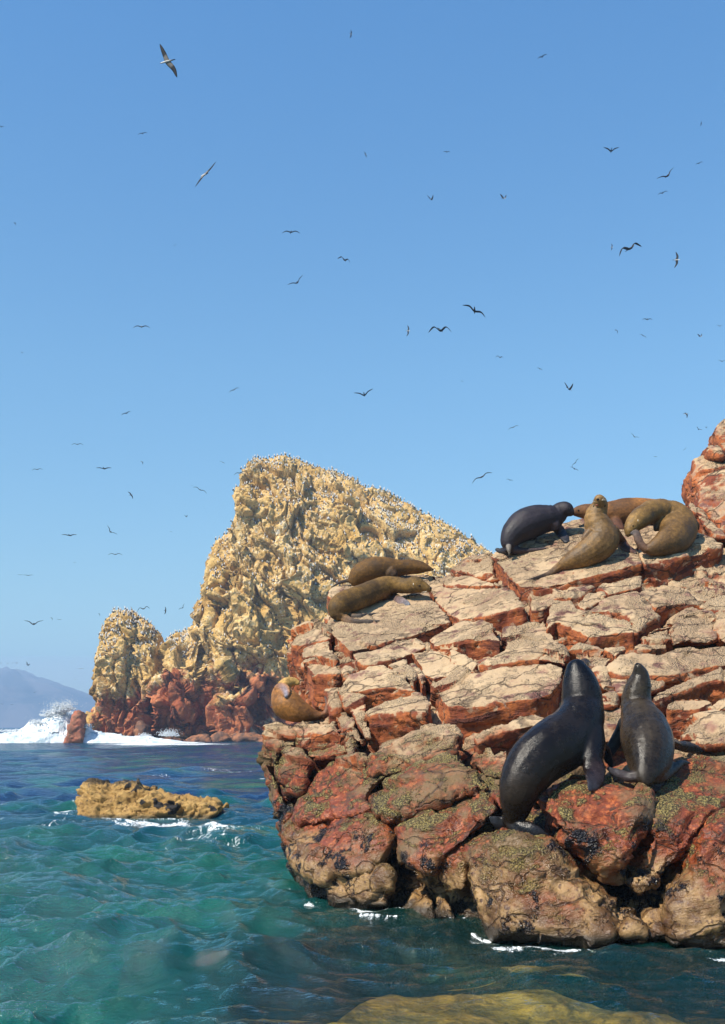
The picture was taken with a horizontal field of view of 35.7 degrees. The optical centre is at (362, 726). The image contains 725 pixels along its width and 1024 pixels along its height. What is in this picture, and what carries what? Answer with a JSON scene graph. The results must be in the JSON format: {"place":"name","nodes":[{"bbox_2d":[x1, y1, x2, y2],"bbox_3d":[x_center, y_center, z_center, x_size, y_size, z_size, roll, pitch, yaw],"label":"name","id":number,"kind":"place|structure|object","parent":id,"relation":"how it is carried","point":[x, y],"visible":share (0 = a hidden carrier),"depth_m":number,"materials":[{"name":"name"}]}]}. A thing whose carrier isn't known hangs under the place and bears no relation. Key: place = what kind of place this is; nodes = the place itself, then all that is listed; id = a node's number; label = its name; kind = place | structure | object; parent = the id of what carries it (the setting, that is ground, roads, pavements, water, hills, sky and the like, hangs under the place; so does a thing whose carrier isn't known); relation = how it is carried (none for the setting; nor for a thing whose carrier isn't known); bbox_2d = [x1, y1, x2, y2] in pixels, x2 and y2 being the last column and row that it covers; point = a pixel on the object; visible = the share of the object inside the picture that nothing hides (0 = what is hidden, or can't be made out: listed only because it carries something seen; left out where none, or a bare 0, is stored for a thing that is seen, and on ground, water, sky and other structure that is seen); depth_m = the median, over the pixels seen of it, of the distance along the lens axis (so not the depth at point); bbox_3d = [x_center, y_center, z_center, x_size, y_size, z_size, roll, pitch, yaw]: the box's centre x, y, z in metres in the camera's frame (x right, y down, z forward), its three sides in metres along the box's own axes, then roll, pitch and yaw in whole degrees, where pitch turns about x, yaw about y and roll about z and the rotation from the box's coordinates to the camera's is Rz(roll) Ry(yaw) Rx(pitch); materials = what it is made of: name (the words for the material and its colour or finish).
{"place":"outdoors","nodes":[
{"label":"outdoors","id":0,"kind":"place"},
{"bbox_2d":[0,666,95,727],"bbox_3d":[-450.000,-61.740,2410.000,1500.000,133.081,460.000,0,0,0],"label":"hills","id":1,"kind":"structure","parent":0,"point":[20,701],"depth_m":2321.84,"materials":[{"name":"blue stone"}]},
{"bbox_2d":[160,44,176,76],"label":"seabird","id":2,"kind":"object","parent":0,"point":[169,64],"visible":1,"depth_m":45.98,"materials":[{"name":"grey"}]},
{"bbox_2d":[195,162,215,186],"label":"seabird","id":3,"kind":"object","parent":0,"point":[204,174],"visible":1,"depth_m":49.96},
{"bbox_2d":[0,728,724,1023],"bbox_3d":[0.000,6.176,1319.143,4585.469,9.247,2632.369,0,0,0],"label":"sea","id":4,"kind":"structure","parent":0,"point":[132,921],"depth_m":11.70,"materials":[{"name":"teal liquid"}]},
{"bbox_2d":[63,710,86,742],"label":"rock","id":5,"kind":"object","parent":4,"relation":"in","point":[76,729],"visible":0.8,"depth_m":125.95,"materials":[{"name":"brown stone"}]},
{"bbox_2d":[0,709,204,742],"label":"breaking wave","id":6,"kind":"object","parent":4,"relation":"on","point":[54,730],"visible":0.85,"depth_m":126.67,"materials":[{"name":"white liquid"}]},
{"bbox_2d":[0,696,179,736],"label":"sea spray","id":7,"kind":"object","parent":6,"relation":"on","point":[62,707],"visible":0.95,"depth_m":127.66,"materials":[{"name":"white liquid"}]},
{"bbox_2d":[133,721,152,735],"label":"rock","id":8,"kind":"object","parent":4,"relation":"in","point":[141,727],"visible":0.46,"depth_m":138.65,"materials":[{"name":"brown stone"}]},
{"bbox_2d":[75,778,228,819],"bbox_3d":[-4.279,1.640,23.023,3.171,1.211,1.707,0,0,0],"label":"rock","id":9,"kind":"object","parent":4,"relation":"in","point":[124,799],"visible":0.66,"depth_m":22.66,"materials":[{"name":"beige stone"}]},
{"bbox_2d":[163,736,186,741],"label":"rock","id":10,"kind":"object","parent":4,"relation":"in","point":[173,738],"visible":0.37,"depth_m":133.83,"materials":[{"name":"brown stone"}]},
{"bbox_2d":[185,734,212,741],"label":"rock","id":11,"kind":"object","parent":4,"relation":"in","point":[200,738],"visible":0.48,"depth_m":135.65,"materials":[{"name":"brown stone"}]},
{"bbox_2d":[210,731,230,741],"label":"rock","id":12,"kind":"object","parent":4,"relation":"in","point":[220,736],"visible":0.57,"depth_m":136.39,"materials":[{"name":"brown stone"}]},
{"bbox_2d":[227,732,262,741],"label":"rock","id":13,"kind":"object","parent":4,"relation":"in","point":[246,737],"visible":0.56,"depth_m":137.52,"materials":[{"name":"brown stone"}]},
{"bbox_2d":[85,455,493,739],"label":"rocky island","id":14,"kind":"structure","parent":4,"relation":"on","point":[219,687],"depth_m":145.11,"materials":[{"name":"beige stone"}]},
{"bbox_2d":[96,454,494,659],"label":"bird colony","id":15,"kind":"object","parent":14,"relation":"on","point":[327,557],"visible":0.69,"depth_m":148.56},
{"bbox_2d":[256,518,724,1012],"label":"rocky outcrop","id":16,"kind":"object","parent":4,"relation":"in","point":[443,696],"visible":0.9,"depth_m":11.99,"materials":[{"name":"brown stone"}]},
{"bbox_2d":[271,677,328,721],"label":"sea lion","id":17,"kind":"object","parent":16,"relation":"on","point":[288,704],"visible":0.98,"depth_m":14.03},
{"bbox_2d":[328,576,431,623],"bbox_3d":[0.209,-1.866,16.614,1.539,0.822,0.831,0,0,-41],"label":"sea lion","id":18,"kind":"object","parent":16,"relation":"on","point":[344,605],"visible":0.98,"depth_m":16.66},
{"bbox_2d":[331,556,433,587],"bbox_3d":[0.309,-2.432,17.697,1.623,0.488,0.378,0,0,0],"label":"sea lion","id":19,"kind":"object","parent":16,"relation":"on","point":[367,569],"visible":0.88,"depth_m":17.61},
{"bbox_2d":[495,501,573,554],"bbox_3d":[2.644,-3.003,17.151,1.154,0.871,0.483,0,0,-12],"label":"sea lion","id":20,"kind":"object","parent":16,"relation":"on","point":[523,525],"visible":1,"depth_m":17.00},
{"bbox_2d":[489,658,612,835],"bbox_3d":[1.956,0.188,10.800,0.903,1.753,1.447,0,0,44],"label":"sea lion","id":21,"kind":"object","parent":16,"relation":"on","point":[567,736],"visible":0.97,"depth_m":10.52},
{"bbox_2d":[526,494,636,579],"bbox_3d":[3.180,-2.683,16.019,1.701,1.215,0.582,0,0,-22],"label":"sea lion","id":22,"kind":"object","parent":16,"relation":"on","point":[603,538],"visible":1,"depth_m":15.91},
{"bbox_2d":[573,498,697,532],"bbox_3d":[4.293,-3.238,17.380,2.125,0.586,0.454,0,0,0],"label":"sea lion","id":23,"kind":"object","parent":16,"relation":"on","point":[619,511],"visible":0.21,"depth_m":17.23},
{"bbox_2d":[605,663,703,786],"bbox_3d":[2.813,-0.035,11.078,0.798,1.199,1.375,0,0,43],"label":"sea lion","id":24,"kind":"object","parent":16,"relation":"on","point":[645,739],"visible":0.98,"depth_m":10.73},
{"bbox_2d":[624,499,699,556],"bbox_3d":[4.395,-2.878,16.329,1.377,0.926,0.685,0,0,-38],"label":"sea lion","id":25,"kind":"object","parent":16,"relation":"on","point":[676,524],"visible":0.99,"depth_m":16.12},
{"bbox_2d":[681,455,724,547],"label":"boulder","id":26,"kind":"object","parent":16,"relation":"on","point":[703,486],"visible":0.67,"depth_m":17.84,"materials":[{"name":"brown stone"}]},
{"bbox_2d":[701,445,724,461],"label":"boulder","id":27,"kind":"object","parent":26,"relation":"on","point":[715,453],"visible":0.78,"depth_m":17.99,"materials":[{"name":"brown stone"}]},
{"bbox_2d":[708,419,724,451],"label":"boulder","id":28,"kind":"object","parent":27,"relation":"on","point":[717,437],"visible":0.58,"depth_m":18.51,"materials":[{"name":"brown stone"}]},
{"bbox_2d":[687,503,724,541],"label":"boulder","id":29,"kind":"object","parent":16,"relation":"on","point":[709,527],"visible":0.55,"depth_m":17.03,"materials":[{"name":"brown stone"}]},
{"bbox_2d":[328,989,684,1023],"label":"sunken rock","id":30,"kind":"object","parent":4,"relation":"in","point":[572,1006],"visible":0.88,"depth_m":7.99,"materials":[{"name":"stone"}]},
{"bbox_2d":[0,0,724,693],"label":"sky","id":31,"kind":"structure","parent":0,"point":[288,107],"materials":[{"name":"blue"}]},
{"bbox_2d":[428,326,449,332],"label":"seabird","id":32,"kind":"object","parent":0,"point":[441,330],"visible":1,"depth_m":70.13,"materials":[{"name":"black"}]},
{"bbox_2d":[215,913,724,1023],"bbox_3d":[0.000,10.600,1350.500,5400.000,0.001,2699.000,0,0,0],"label":"seabed","id":33,"kind":"structure","parent":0,"point":[301,956],"depth_m":45.41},
{"bbox_2d":[463,305,485,317],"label":"seabird","id":34,"kind":"object","parent":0,"point":[474,310],"visible":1,"depth_m":62.12,"materials":[{"name":"black"}]},
{"bbox_2d":[619,243,641,255],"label":"seabird","id":35,"kind":"object","parent":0,"point":[627,248],"visible":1,"depth_m":65.87,"materials":[{"name":"black"}]},
{"bbox_2d":[674,252,679,267],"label":"seabird","id":36,"kind":"object","parent":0,"point":[677,259],"visible":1,"depth_m":98.84,"materials":[{"name":"grey"}]}
]}

